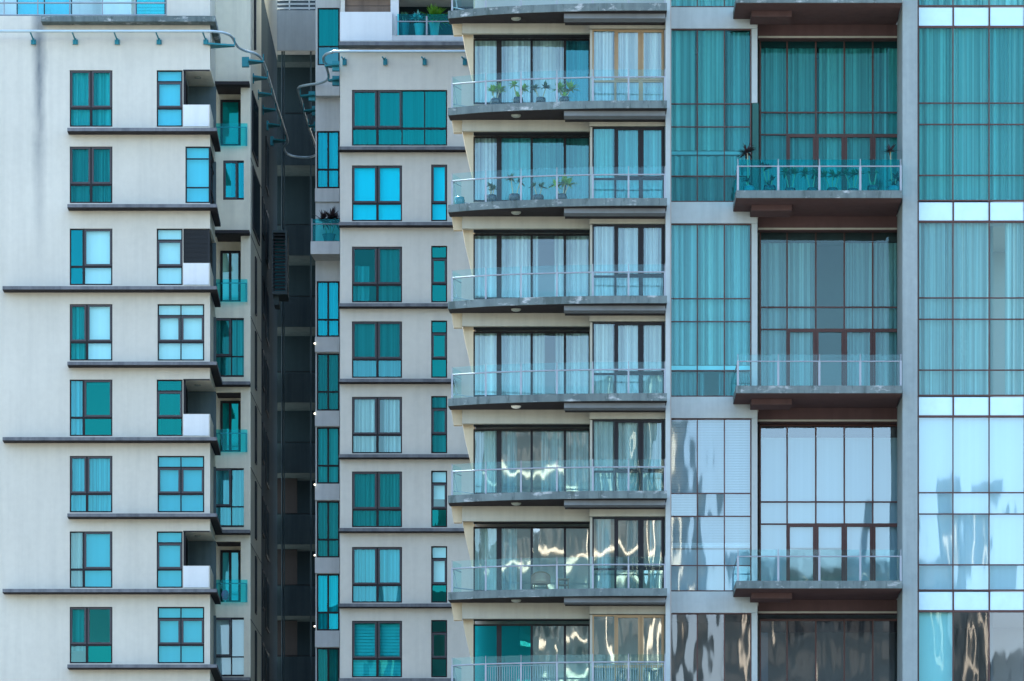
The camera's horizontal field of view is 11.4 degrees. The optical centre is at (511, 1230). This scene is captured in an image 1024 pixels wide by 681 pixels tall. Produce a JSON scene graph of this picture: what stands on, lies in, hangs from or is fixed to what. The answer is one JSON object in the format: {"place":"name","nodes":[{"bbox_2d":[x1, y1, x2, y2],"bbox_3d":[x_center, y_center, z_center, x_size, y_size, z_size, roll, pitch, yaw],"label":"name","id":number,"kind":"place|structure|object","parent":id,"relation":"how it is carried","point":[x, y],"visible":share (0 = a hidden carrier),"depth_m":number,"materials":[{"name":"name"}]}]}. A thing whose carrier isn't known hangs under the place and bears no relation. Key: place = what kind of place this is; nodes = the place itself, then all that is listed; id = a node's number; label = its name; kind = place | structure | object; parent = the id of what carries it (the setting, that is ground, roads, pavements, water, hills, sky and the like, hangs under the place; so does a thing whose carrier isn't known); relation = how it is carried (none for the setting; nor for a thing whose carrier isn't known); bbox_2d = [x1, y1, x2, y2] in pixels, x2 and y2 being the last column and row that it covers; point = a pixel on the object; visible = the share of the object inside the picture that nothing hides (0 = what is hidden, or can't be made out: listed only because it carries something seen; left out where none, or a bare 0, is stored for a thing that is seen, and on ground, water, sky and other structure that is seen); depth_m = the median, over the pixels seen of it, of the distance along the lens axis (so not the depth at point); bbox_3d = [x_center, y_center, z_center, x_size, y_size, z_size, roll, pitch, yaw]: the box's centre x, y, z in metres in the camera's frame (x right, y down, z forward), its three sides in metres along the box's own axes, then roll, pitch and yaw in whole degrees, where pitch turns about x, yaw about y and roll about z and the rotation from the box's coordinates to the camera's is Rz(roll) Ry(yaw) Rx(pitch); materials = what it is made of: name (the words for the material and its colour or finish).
{"place":"outdoors","nodes":[
{"label":"outdoors","id":0,"kind":"place"},
{"bbox_2d":[0,0,276,680],"bbox_3d":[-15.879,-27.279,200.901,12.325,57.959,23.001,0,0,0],"label":"apartment tower","id":1,"kind":"structure","parent":0,"point":[138,379],"depth_m":190.00,"materials":[{"name":"beige paint"}]},
{"bbox_2d":[17,0,71,13],"bbox_3d":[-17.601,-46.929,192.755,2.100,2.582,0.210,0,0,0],"label":"window","id":2,"kind":"structure","parent":1,"relation":"in","point":[21,8],"depth_m":192.85,"materials":[{"name":"blue glass"}]},
{"bbox_2d":[70,71,111,126],"bbox_3d":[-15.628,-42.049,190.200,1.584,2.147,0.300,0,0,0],"label":"window","id":3,"kind":"structure","parent":1,"relation":"in","point":[90,91],"depth_m":190.23,"materials":[{"name":"teal glass"}]},
{"bbox_2d":[70,147,111,202],"bbox_3d":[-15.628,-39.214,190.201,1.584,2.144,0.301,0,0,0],"label":"window","id":4,"kind":"structure","parent":1,"relation":"in","point":[90,167],"depth_m":190.23,"materials":[{"name":"teal glass"}]},
{"bbox_2d":[70,229,111,284],"bbox_3d":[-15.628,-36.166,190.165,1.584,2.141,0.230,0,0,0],"label":"window","id":5,"kind":"structure","parent":1,"relation":"in","point":[96,266],"depth_m":190.28,"materials":[{"name":"blue glass"}]},
{"bbox_2d":[70,304,111,360],"bbox_3d":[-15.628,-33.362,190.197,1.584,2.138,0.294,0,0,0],"label":"window","id":6,"kind":"structure","parent":1,"relation":"in","point":[90,324],"depth_m":190.28,"materials":[{"name":"teal glass"}]},
{"bbox_2d":[70,380,111,435],"bbox_3d":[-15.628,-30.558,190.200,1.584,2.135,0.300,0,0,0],"label":"window","id":7,"kind":"structure","parent":1,"relation":"in","point":[90,400],"depth_m":190.09,"materials":[{"name":"teal glass"}]},
{"bbox_2d":[70,456,111,511],"bbox_3d":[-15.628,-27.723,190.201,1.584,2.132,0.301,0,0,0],"label":"window","id":8,"kind":"structure","parent":1,"relation":"in","point":[90,476],"depth_m":190.23,"materials":[{"name":"blue glass"}]},
{"bbox_2d":[70,532,111,587],"bbox_3d":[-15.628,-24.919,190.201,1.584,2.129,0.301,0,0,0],"label":"window","id":9,"kind":"structure","parent":1,"relation":"in","point":[90,552],"depth_m":190.28,"materials":[{"name":"blue glass"}]},
{"bbox_2d":[70,607,111,662],"bbox_3d":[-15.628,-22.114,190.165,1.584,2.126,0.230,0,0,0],"label":"window","id":10,"kind":"structure","parent":1,"relation":"in","point":[96,652],"depth_m":190.09,"materials":[{"name":"teal glass"}]},
{"bbox_2d":[136,0,165,13],"bbox_3d":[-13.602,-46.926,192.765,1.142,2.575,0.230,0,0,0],"label":"window","id":11,"kind":"structure","parent":1,"relation":"in","point":[137,12],"depth_m":192.85,"materials":[{"name":"blue glass"}]},
{"bbox_2d":[157,71,182,126],"bbox_3d":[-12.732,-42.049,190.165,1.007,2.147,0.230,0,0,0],"label":"window","id":12,"kind":"structure","parent":1,"relation":"in","point":[169,83],"depth_m":190.28,"materials":[{"name":"blue glass"}]},
{"bbox_2d":[157,229,182,284],"bbox_3d":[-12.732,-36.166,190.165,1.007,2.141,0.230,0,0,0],"label":"window","id":13,"kind":"structure","parent":1,"relation":"in","point":[169,241],"depth_m":190.28,"materials":[{"name":"blue glass"}]},
{"bbox_2d":[157,380,182,435],"bbox_3d":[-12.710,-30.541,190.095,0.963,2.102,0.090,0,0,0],"label":"window","id":14,"kind":"structure","parent":1,"relation":"in","point":[169,392],"depth_m":190.09,"materials":[{"name":"teal glass"}]},
{"bbox_2d":[157,532,182,587],"bbox_3d":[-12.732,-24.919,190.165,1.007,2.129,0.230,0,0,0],"label":"window","id":15,"kind":"structure","parent":1,"relation":"in","point":[169,544],"depth_m":190.28,"materials":[{"name":"blue glass"}]},
{"bbox_2d":[158,304,203,360],"bbox_3d":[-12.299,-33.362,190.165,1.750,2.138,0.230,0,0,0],"label":"window","id":16,"kind":"structure","parent":1,"relation":"in","point":[180,326],"depth_m":190.28,"materials":[{"name":"blue glass"}]},
{"bbox_2d":[158,456,203,511],"bbox_3d":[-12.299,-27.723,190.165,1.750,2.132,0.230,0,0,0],"label":"window","id":17,"kind":"structure","parent":1,"relation":"in","point":[180,478],"depth_m":190.28,"materials":[{"name":"blue glass"}]},
{"bbox_2d":[158,607,203,662],"bbox_3d":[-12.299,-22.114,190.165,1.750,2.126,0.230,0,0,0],"label":"window","id":18,"kind":"structure","parent":1,"relation":"in","point":[180,629],"depth_m":190.28,"materials":[{"name":"blue glass"}]},
{"bbox_2d":[185,147,213,203],"bbox_3d":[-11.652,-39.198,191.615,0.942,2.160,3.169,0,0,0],"label":"window","id":19,"kind":"structure","parent":1,"relation":"in","point":[199,161],"depth_m":190.23,"materials":[{"name":"blue glass"}]},
{"bbox_2d":[216,318,243,376],"bbox_3d":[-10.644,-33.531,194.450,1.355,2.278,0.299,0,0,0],"label":"window","id":20,"kind":"structure","parent":1,"relation":"in","point":[230,331],"depth_m":194.51,"materials":[{"name":"teal glass"}]},
{"bbox_2d":[216,468,243,526],"bbox_3d":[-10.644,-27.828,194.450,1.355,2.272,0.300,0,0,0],"label":"window","id":21,"kind":"structure","parent":1,"relation":"in","point":[229,481],"depth_m":194.51,"materials":[{"name":"blue glass"}]},
{"bbox_2d":[216,617,243,676],"bbox_3d":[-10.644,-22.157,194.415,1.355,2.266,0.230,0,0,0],"label":"window","id":22,"kind":"structure","parent":1,"relation":"in","point":[229,630],"depth_m":194.51,"materials":[{"name":"glass"}]},
{"bbox_2d":[220,100,240,145],"bbox_3d":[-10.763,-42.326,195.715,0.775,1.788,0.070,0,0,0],"label":"balcony door","id":23,"kind":"structure","parent":1,"relation":"in","point":[230,110],"depth_m":195.75,"materials":[{"name":"teal glass"}]},
{"bbox_2d":[220,251,240,301],"bbox_3d":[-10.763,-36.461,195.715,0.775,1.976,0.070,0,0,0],"label":"balcony door","id":24,"kind":"structure","parent":1,"relation":"in","point":[221,252],"depth_m":195.70,"materials":[{"name":"teal glass"}]},
{"bbox_2d":[220,401,240,451],"bbox_3d":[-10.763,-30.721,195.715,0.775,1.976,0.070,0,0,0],"label":"balcony door","id":25,"kind":"structure","parent":1,"relation":"in","point":[230,411],"depth_m":195.75,"materials":[{"name":"teal glass"}]},
{"bbox_2d":[220,550,240,601],"bbox_3d":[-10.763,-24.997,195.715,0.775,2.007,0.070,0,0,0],"label":"balcony door","id":26,"kind":"structure","parent":1,"relation":"in","point":[230,552],"depth_m":195.70,"materials":[{"name":"teal glass"}]},
{"bbox_2d":[0,30,466,158],"bbox_3d":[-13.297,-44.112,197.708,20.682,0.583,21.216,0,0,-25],"label":"pipe hoop","id":27,"kind":"object","parent":1,"relation":"attached to","point":[311,95],"visible":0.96,"depth_m":192.73,"materials":[{"name":"paint"}]},
{"bbox_2d":[223,161,243,199],"bbox_3d":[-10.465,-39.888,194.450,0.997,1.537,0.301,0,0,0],"label":"window","id":28,"kind":"structure","parent":1,"relation":"in","point":[237,167],"depth_m":194.32,"materials":[{"name":"blue glass"}]},
{"bbox_2d":[252,90,258,166],"bbox_3d":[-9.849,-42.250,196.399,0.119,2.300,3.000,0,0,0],"label":"side window","id":29,"kind":"structure","parent":1,"relation":"in","point":[255,109],"depth_m":196.18,"materials":[{"name":"black glass"}]},
{"bbox_2d":[252,165,259,245],"bbox_3d":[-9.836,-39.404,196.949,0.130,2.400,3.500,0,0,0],"label":"side window","id":30,"kind":"structure","parent":1,"relation":"in","point":[255,181],"depth_m":196.63,"materials":[{"name":"black glass"}]},
{"bbox_2d":[265,136,268,196],"bbox_3d":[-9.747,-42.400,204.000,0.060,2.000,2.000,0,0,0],"label":"side window","id":31,"kind":"structure","parent":1,"relation":"in","point":[266,140],"depth_m":203.59,"materials":[{"name":"black glass"}]},
{"bbox_2d":[265,209,268,268],"bbox_3d":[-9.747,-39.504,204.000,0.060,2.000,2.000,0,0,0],"label":"side window","id":32,"kind":"structure","parent":1,"relation":"in","point":[266,213],"depth_m":203.59,"materials":[{"name":"black glass"}]},
{"bbox_2d":[265,287,268,346],"bbox_3d":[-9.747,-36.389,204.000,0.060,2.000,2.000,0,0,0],"label":"side window","id":33,"kind":"structure","parent":1,"relation":"in","point":[266,291],"depth_m":203.59,"materials":[{"name":"black glass"}]},
{"bbox_2d":[265,360,268,417],"bbox_3d":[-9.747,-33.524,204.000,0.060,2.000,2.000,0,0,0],"label":"side window","id":34,"kind":"structure","parent":1,"relation":"in","point":[266,364],"depth_m":203.59,"materials":[{"name":"black glass"}]},
{"bbox_2d":[265,432,268,489],"bbox_3d":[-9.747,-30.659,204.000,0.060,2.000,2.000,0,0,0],"label":"side window","id":35,"kind":"structure","parent":1,"relation":"in","point":[266,436],"depth_m":203.59,"materials":[{"name":"black glass"}]},
{"bbox_2d":[265,505,268,561],"bbox_3d":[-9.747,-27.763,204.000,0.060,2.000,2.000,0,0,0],"label":"side window","id":36,"kind":"structure","parent":1,"relation":"in","point":[266,508],"depth_m":203.59,"materials":[{"name":"black glass"}]},
{"bbox_2d":[265,577,268,633],"bbox_3d":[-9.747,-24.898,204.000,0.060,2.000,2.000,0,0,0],"label":"side window","id":37,"kind":"structure","parent":1,"relation":"in","point":[266,580],"depth_m":203.59,"materials":[{"name":"black glass"}]},
{"bbox_2d":[272,230,288,308],"bbox_3d":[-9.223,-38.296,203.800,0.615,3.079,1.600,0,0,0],"label":"louvre enclosure","id":38,"kind":"object","parent":1,"relation":"attached to","point":[280,265],"visible":1,"depth_m":203.11,"materials":[{"name":"paint"}]},
{"bbox_2d":[311,0,473,680],"bbox_3d":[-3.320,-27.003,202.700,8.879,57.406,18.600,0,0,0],"label":"apartment tower","id":39,"kind":"structure","parent":0,"point":[391,357],"depth_m":194.05,"materials":[{"name":"grey paint"}]},
{"bbox_2d":[313,205,339,240],"bbox_3d":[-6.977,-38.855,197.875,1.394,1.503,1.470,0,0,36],"label":"potted plant","id":40,"kind":"object","parent":39,"relation":"on","point":[333,217],"visible":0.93,"depth_m":197.73,"materials":[{"name":"green plant"}]},
{"bbox_2d":[317,131,339,187],"bbox_3d":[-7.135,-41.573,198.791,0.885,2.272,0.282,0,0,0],"label":"window","id":41,"kind":"structure","parent":39,"relation":"in","point":[328,142],"depth_m":198.83,"materials":[{"name":"blue glass"}]},
{"bbox_2d":[317,281,339,336],"bbox_3d":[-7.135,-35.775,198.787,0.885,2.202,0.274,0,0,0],"label":"window","id":42,"kind":"structure","parent":39,"relation":"in","point":[328,292],"depth_m":198.83,"materials":[{"name":"blue glass"}]},
{"bbox_2d":[317,353,339,410],"bbox_3d":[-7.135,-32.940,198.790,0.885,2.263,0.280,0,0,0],"label":"window","id":43,"kind":"structure","parent":39,"relation":"in","point":[328,364],"depth_m":198.83,"materials":[{"name":"teal glass"}]},
{"bbox_2d":[317,427,339,483],"bbox_3d":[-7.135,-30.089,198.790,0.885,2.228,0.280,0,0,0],"label":"window","id":44,"kind":"structure","parent":39,"relation":"in","point":[328,438],"depth_m":198.83,"materials":[{"name":"teal glass"}]},
{"bbox_2d":[317,501,339,557],"bbox_3d":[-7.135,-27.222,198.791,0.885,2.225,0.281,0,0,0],"label":"window","id":45,"kind":"structure","parent":39,"relation":"in","point":[328,512],"depth_m":198.83,"materials":[{"name":"teal glass"}]},
{"bbox_2d":[317,574,339,630],"bbox_3d":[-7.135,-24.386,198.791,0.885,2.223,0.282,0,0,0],"label":"window","id":46,"kind":"structure","parent":39,"relation":"in","point":[328,585],"depth_m":198.83,"materials":[{"name":"teal glass"}]},
{"bbox_2d":[317,648,339,680],"bbox_3d":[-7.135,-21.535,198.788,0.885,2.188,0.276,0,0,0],"label":"window","id":47,"kind":"structure","parent":39,"relation":"in","point":[328,659],"depth_m":198.83,"materials":[{"name":"teal glass"}]},
{"bbox_2d":[318,8,339,64],"bbox_3d":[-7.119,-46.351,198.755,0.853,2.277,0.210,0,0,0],"label":"window","id":48,"kind":"structure","parent":39,"relation":"in","point":[328,18],"depth_m":198.68,"materials":[{"name":"teal glass"}]},
{"bbox_2d":[352,166,401,220],"bbox_3d":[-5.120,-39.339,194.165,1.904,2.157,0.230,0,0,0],"label":"window","id":49,"kind":"structure","parent":39,"relation":"in","point":[376,190],"depth_m":194.27,"materials":[{"name":"blue glass"}]},
{"bbox_2d":[352,247,401,301],"bbox_3d":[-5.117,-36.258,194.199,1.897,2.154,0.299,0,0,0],"label":"window","id":50,"kind":"structure","parent":39,"relation":"in","point":[388,260],"depth_m":194.27,"materials":[{"name":"teal glass"}]},
{"bbox_2d":[352,322,401,377],"bbox_3d":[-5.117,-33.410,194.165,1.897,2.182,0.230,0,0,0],"label":"window","id":51,"kind":"structure","parent":39,"relation":"in","point":[376,346],"depth_m":194.27,"materials":[{"name":"teal glass"}]},
{"bbox_2d":[352,397,401,452],"bbox_3d":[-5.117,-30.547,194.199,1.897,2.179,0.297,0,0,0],"label":"window","id":52,"kind":"structure","parent":39,"relation":"in","point":[363,433],"depth_m":194.27,"materials":[{"name":"glass"}]},
{"bbox_2d":[352,472,401,526],"bbox_3d":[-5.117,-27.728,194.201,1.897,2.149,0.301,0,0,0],"label":"window","id":53,"kind":"structure","parent":39,"relation":"in","point":[376,496],"depth_m":194.27,"materials":[{"name":"teal glass"}]},
{"bbox_2d":[352,547,401,602],"bbox_3d":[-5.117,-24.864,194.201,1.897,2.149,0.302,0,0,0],"label":"window","id":54,"kind":"structure","parent":39,"relation":"in","point":[376,571],"depth_m":194.27,"materials":[{"name":"teal glass"}]},
{"bbox_2d":[352,621,401,676],"bbox_3d":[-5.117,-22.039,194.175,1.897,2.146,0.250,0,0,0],"label":"window","id":55,"kind":"structure","parent":39,"relation":"in","point":[377,651],"depth_m":194.27,"materials":[{"name":"teal glass"}]},
{"bbox_2d":[352,90,446,145],"bbox_3d":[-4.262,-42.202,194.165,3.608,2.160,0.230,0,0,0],"label":"window","id":56,"kind":"structure","parent":39,"relation":"in","point":[379,117],"depth_m":194.13,"materials":[{"name":"teal glass"}]},
{"bbox_2d":[399,11,410,34],"bbox_3d":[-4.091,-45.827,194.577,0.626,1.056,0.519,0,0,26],"label":"potted plant","id":57,"kind":"object","parent":39,"relation":"on","point":[404,27],"visible":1,"depth_m":194.48,"materials":[{"name":"green plant"}]},
{"bbox_2d":[410,11,425,34],"bbox_3d":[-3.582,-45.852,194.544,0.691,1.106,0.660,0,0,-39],"label":"potted plant","id":58,"kind":"object","parent":39,"relation":"on","point":[419,28],"visible":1,"depth_m":194.49,"materials":[{"name":"blue plant"}]},
{"bbox_2d":[419,3,450,34],"bbox_3d":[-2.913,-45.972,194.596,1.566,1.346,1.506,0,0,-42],"label":"potted plant","id":59,"kind":"object","parent":39,"relation":"on","point":[435,12],"visible":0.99,"depth_m":194.46,"materials":[{"name":"green plant"}]},
{"bbox_2d":[431,165,446,220],"bbox_3d":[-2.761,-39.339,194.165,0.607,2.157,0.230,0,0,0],"label":"window","id":60,"kind":"structure","parent":39,"relation":"in","point":[438,172],"depth_m":194.27,"materials":[{"name":"blue glass"}]},
{"bbox_2d":[431,246,446,301],"bbox_3d":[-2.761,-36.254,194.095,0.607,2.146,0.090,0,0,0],"label":"window","id":61,"kind":"structure","parent":39,"relation":"in","point":[438,253],"depth_m":194.13,"materials":[{"name":"teal glass"}]},
{"bbox_2d":[431,321,446,377],"bbox_3d":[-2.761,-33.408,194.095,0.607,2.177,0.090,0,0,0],"label":"window","id":62,"kind":"structure","parent":39,"relation":"in","point":[438,328],"depth_m":194.13,"materials":[{"name":"teal glass"}]},
{"bbox_2d":[431,396,446,452],"bbox_3d":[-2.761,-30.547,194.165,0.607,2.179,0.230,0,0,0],"label":"window","id":63,"kind":"structure","parent":39,"relation":"in","point":[438,403],"depth_m":194.27,"materials":[{"name":"teal glass"}]},
{"bbox_2d":[431,471,446,526],"bbox_3d":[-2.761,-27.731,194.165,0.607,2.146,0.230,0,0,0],"label":"window","id":64,"kind":"structure","parent":39,"relation":"in","point":[438,478],"depth_m":194.13,"materials":[{"name":"teal glass"}]},
{"bbox_2d":[431,546,446,602],"bbox_3d":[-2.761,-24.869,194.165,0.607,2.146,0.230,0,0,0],"label":"window","id":65,"kind":"structure","parent":39,"relation":"in","point":[438,553],"depth_m":194.13,"materials":[{"name":"teal glass"}]},
{"bbox_2d":[431,620,446,676],"bbox_3d":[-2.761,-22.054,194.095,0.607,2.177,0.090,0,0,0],"label":"window","id":66,"kind":"structure","parent":39,"relation":"in","point":[432,633],"depth_m":194.08,"materials":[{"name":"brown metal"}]},
{"bbox_2d":[448,0,1023,680],"bbox_3d":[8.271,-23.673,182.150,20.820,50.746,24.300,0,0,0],"label":"glass tower","id":67,"kind":"structure","parent":0,"point":[716,418],"depth_m":172.30,"materials":[{"name":"grey paint"}]},
{"bbox_2d":[487,83,506,103],"bbox_3d":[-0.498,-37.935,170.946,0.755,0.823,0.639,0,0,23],"label":"potted plant","id":68,"kind":"object","parent":67,"relation":"on","point":[492,89],"visible":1,"depth_m":170.90,"materials":[{"name":"green plant"}]},
{"bbox_2d":[508,80,528,102],"bbox_3d":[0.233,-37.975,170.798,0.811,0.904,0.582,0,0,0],"label":"potted plant","id":69,"kind":"object","parent":67,"relation":"on","point":[516,99],"visible":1,"depth_m":170.74,"materials":[{"name":"green plant"}]},
{"bbox_2d":[473,39,589,103],"bbox_3d":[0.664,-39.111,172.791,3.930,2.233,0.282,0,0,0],"label":"window","id":70,"kind":"structure","parent":67,"relation":"in","point":[500,59],"depth_m":172.83,"materials":[{"name":"glass"}]},
{"bbox_2d":[473,136,589,201],"bbox_3d":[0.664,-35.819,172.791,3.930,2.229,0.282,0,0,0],"label":"window","id":71,"kind":"structure","parent":67,"relation":"in","point":[500,156],"depth_m":172.83,"materials":[{"name":"glass"}]},
{"bbox_2d":[473,234,589,298],"bbox_3d":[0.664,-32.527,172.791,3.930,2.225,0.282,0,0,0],"label":"window","id":72,"kind":"structure","parent":67,"relation":"in","point":[516,253],"depth_m":172.83,"materials":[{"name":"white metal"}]},
{"bbox_2d":[473,331,589,396],"bbox_3d":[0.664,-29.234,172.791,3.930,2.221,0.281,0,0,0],"label":"window","id":73,"kind":"structure","parent":67,"relation":"in","point":[516,351],"depth_m":172.83,"materials":[{"name":"glass"}]},
{"bbox_2d":[473,429,589,493],"bbox_3d":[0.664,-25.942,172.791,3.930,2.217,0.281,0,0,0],"label":"window","id":74,"kind":"structure","parent":67,"relation":"in","point":[497,448],"depth_m":172.83,"materials":[{"name":"glass"}]},
{"bbox_2d":[473,526,589,590],"bbox_3d":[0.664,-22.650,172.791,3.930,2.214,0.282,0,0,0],"label":"window","id":75,"kind":"structure","parent":67,"relation":"in","point":[497,545],"depth_m":172.83,"materials":[{"name":"glass"}]},
{"bbox_2d":[473,624,589,680],"bbox_3d":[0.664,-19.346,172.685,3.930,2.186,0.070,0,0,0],"label":"window","id":76,"kind":"structure","parent":67,"relation":"in","point":[499,626],"depth_m":172.66,"materials":[{"name":"glass"}]},
{"bbox_2d":[531,571,550,588],"bbox_3d":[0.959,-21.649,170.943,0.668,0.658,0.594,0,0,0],"label":"armchair","id":77,"kind":"object","parent":67,"relation":"on","point":[535,578],"visible":1,"depth_m":170.71,"materials":[{"name":"white wicker"}]},
{"bbox_2d":[550,174,578,198],"bbox_3d":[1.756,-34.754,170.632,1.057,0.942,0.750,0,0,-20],"label":"potted plant","id":78,"kind":"object","parent":67,"relation":"on","point":[566,181],"visible":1,"depth_m":170.59,"materials":[{"name":"green plant"}]},
{"bbox_2d":[550,80,581,100],"bbox_3d":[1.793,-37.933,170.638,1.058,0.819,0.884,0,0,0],"label":"potted plant","id":79,"kind":"object","parent":67,"relation":"on","point":[571,87],"visible":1,"depth_m":170.56,"materials":[{"name":"green plant"}]},
{"bbox_2d":[592,29,663,100],"bbox_3d":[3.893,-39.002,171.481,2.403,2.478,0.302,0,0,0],"label":"window","id":80,"kind":"structure","parent":67,"relation":"in","point":[641,52],"depth_m":171.53,"materials":[{"name":"clear glass"}]},
{"bbox_2d":[592,127,663,197],"bbox_3d":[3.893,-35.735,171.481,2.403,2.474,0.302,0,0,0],"label":"window","id":81,"kind":"structure","parent":67,"relation":"in","point":[641,149],"depth_m":171.53,"materials":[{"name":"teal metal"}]},
{"bbox_2d":[592,224,663,295],"bbox_3d":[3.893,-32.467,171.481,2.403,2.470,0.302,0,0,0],"label":"window","id":82,"kind":"structure","parent":67,"relation":"in","point":[641,247],"depth_m":171.53,"materials":[{"name":"white glass"}]},
{"bbox_2d":[592,322,663,392],"bbox_3d":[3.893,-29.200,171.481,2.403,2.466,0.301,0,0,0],"label":"window","id":83,"kind":"structure","parent":67,"relation":"in","point":[641,344],"depth_m":171.53,"materials":[{"name":"glass"}]},
{"bbox_2d":[592,419,663,490],"bbox_3d":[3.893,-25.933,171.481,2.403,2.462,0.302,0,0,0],"label":"window","id":84,"kind":"structure","parent":67,"relation":"in","point":[641,442],"depth_m":171.53,"materials":[{"name":"glass"}]},
{"bbox_2d":[592,517,663,587],"bbox_3d":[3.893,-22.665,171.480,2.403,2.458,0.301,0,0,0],"label":"window","id":85,"kind":"structure","parent":67,"relation":"in","point":[635,525],"depth_m":171.53,"materials":[{"name":"glass"}]},
{"bbox_2d":[592,615,663,680],"bbox_3d":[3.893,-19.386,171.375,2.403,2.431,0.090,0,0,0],"label":"window","id":86,"kind":"structure","parent":67,"relation":"in","point":[640,617],"depth_m":171.36,"materials":[{"name":"glass"}]},
{"bbox_2d":[671,0,734,6],"bbox_3d":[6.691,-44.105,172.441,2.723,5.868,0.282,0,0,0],"label":"window","id":87,"kind":"structure","parent":67,"relation":"in","point":[674,3],"depth_m":172.49,"materials":[{"name":"teal glass"}]},
{"bbox_2d":[671,29,750,201],"bbox_3d":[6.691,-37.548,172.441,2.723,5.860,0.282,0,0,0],"label":"window","id":88,"kind":"structure","parent":67,"relation":"in","point":[710,103],"depth_m":172.49,"materials":[{"name":"teal glass"}]},
{"bbox_2d":[671,224,750,396],"bbox_3d":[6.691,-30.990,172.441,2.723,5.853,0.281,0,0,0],"label":"window","id":89,"kind":"structure","parent":67,"relation":"in","point":[711,263],"depth_m":172.49,"materials":[{"name":"teal glass"}]},
{"bbox_2d":[671,419,750,590],"bbox_3d":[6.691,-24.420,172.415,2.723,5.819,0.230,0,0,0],"label":"window","id":90,"kind":"structure","parent":67,"relation":"in","point":[691,570],"depth_m":172.49,"materials":[{"name":"blue glass"}]},
{"bbox_2d":[671,613,750,680],"bbox_3d":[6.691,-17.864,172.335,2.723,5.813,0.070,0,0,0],"label":"window","id":91,"kind":"structure","parent":67,"relation":"in","point":[704,646],"depth_m":172.37,"materials":[{"name":"grey glass"}]},
{"bbox_2d":[737,144,755,189],"bbox_3d":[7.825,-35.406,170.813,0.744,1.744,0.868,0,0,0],"label":"potted plant","id":92,"kind":"object","parent":67,"relation":"on","point":[746,153],"visible":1,"depth_m":170.75,"materials":[{"name":"green plant"}]},
{"bbox_2d":[757,162,775,189],"bbox_3d":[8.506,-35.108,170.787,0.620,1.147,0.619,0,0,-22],"label":"potted plant","id":93,"kind":"object","parent":67,"relation":"on","point":[769,186],"visible":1,"depth_m":170.76,"materials":[{"name":"green plant"}]},
{"bbox_2d":[799,167,820,189],"bbox_3d":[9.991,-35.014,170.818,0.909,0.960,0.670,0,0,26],"label":"potted plant","id":94,"kind":"object","parent":67,"relation":"on","point":[805,172],"visible":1,"depth_m":170.76,"materials":[{"name":"green plant"}]},
{"bbox_2d":[759,41,896,189],"bbox_3d":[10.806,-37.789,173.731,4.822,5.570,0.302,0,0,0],"label":"window","id":95,"kind":"structure","parent":67,"relation":"in","point":[857,112],"depth_m":173.80,"materials":[{"name":"teal glass"}]},
{"bbox_2d":[759,233,896,385],"bbox_3d":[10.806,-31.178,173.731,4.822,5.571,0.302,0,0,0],"label":"window","id":96,"kind":"structure","parent":67,"relation":"in","point":[788,306],"depth_m":173.80,"materials":[{"name":"teal glass"}]},
{"bbox_2d":[759,425,896,580],"bbox_3d":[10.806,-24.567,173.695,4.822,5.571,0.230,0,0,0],"label":"window","id":97,"kind":"structure","parent":67,"relation":"in","point":[815,493],"depth_m":173.80,"materials":[{"name":"glass"}]},
{"bbox_2d":[759,619,896,680],"bbox_3d":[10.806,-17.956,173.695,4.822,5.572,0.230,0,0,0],"label":"window","id":98,"kind":"structure","parent":67,"relation":"in","point":[789,649],"depth_m":173.63,"materials":[{"name":"grey glass"}]},
{"bbox_2d":[815,169,842,189],"bbox_3d":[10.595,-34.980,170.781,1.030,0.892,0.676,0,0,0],"label":"potted plant","id":99,"kind":"object","parent":67,"relation":"on","point":[831,173],"visible":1,"depth_m":170.77,"materials":[{"name":"green plant"}]},
{"bbox_2d":[839,168,865,189],"bbox_3d":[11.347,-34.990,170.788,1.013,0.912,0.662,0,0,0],"label":"potted plant","id":100,"kind":"object","parent":67,"relation":"on","point":[853,173],"visible":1,"depth_m":170.78,"materials":[{"name":"green plant"}]},
{"bbox_2d":[882,144,899,189],"bbox_3d":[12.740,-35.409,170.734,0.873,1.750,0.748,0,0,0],"label":"potted plant","id":101,"kind":"object","parent":67,"relation":"on","point":[893,186],"visible":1,"depth_m":170.75,"materials":[{"name":"green plant"}]},
{"bbox_2d":[918,0,1023,6],"bbox_3d":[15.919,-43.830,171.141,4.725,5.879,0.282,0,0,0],"label":"window","id":102,"kind":"structure","parent":67,"relation":"in","point":[921,3],"depth_m":171.19,"materials":[{"name":"teal glass"}]},
{"bbox_2d":[918,27,1023,200],"bbox_3d":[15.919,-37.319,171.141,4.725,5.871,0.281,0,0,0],"label":"window","id":103,"kind":"structure","parent":67,"relation":"in","point":[971,79],"depth_m":171.19,"materials":[{"name":"teal glass"}]},
{"bbox_2d":[918,221,1023,395],"bbox_3d":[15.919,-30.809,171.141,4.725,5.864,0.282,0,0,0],"label":"window","id":104,"kind":"structure","parent":67,"relation":"in","point":[954,297],"depth_m":171.19,"materials":[{"name":"teal glass"}]},
{"bbox_2d":[918,416,1023,590],"bbox_3d":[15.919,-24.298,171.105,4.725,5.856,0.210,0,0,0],"label":"window","id":105,"kind":"structure","parent":67,"relation":"in","point":[971,468],"depth_m":171.19,"materials":[{"name":"blue glass"}]},
{"bbox_2d":[918,611,1023,680],"bbox_3d":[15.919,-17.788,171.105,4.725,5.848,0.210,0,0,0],"label":"window","id":106,"kind":"structure","parent":67,"relation":"in","point":[953,645],"depth_m":171.07,"materials":[{"name":"grey glass"}]},
{"label":"ground","id":107,"kind":"structure","parent":0,"visible":0},
{"bbox_2d":[277,0,314,680],"bbox_3d":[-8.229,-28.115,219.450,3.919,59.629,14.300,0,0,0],"label":"block","id":108,"kind":"structure","parent":107,"relation":"on","point":[295,408],"depth_m":212.60,"materials":[{"name":"paint"}]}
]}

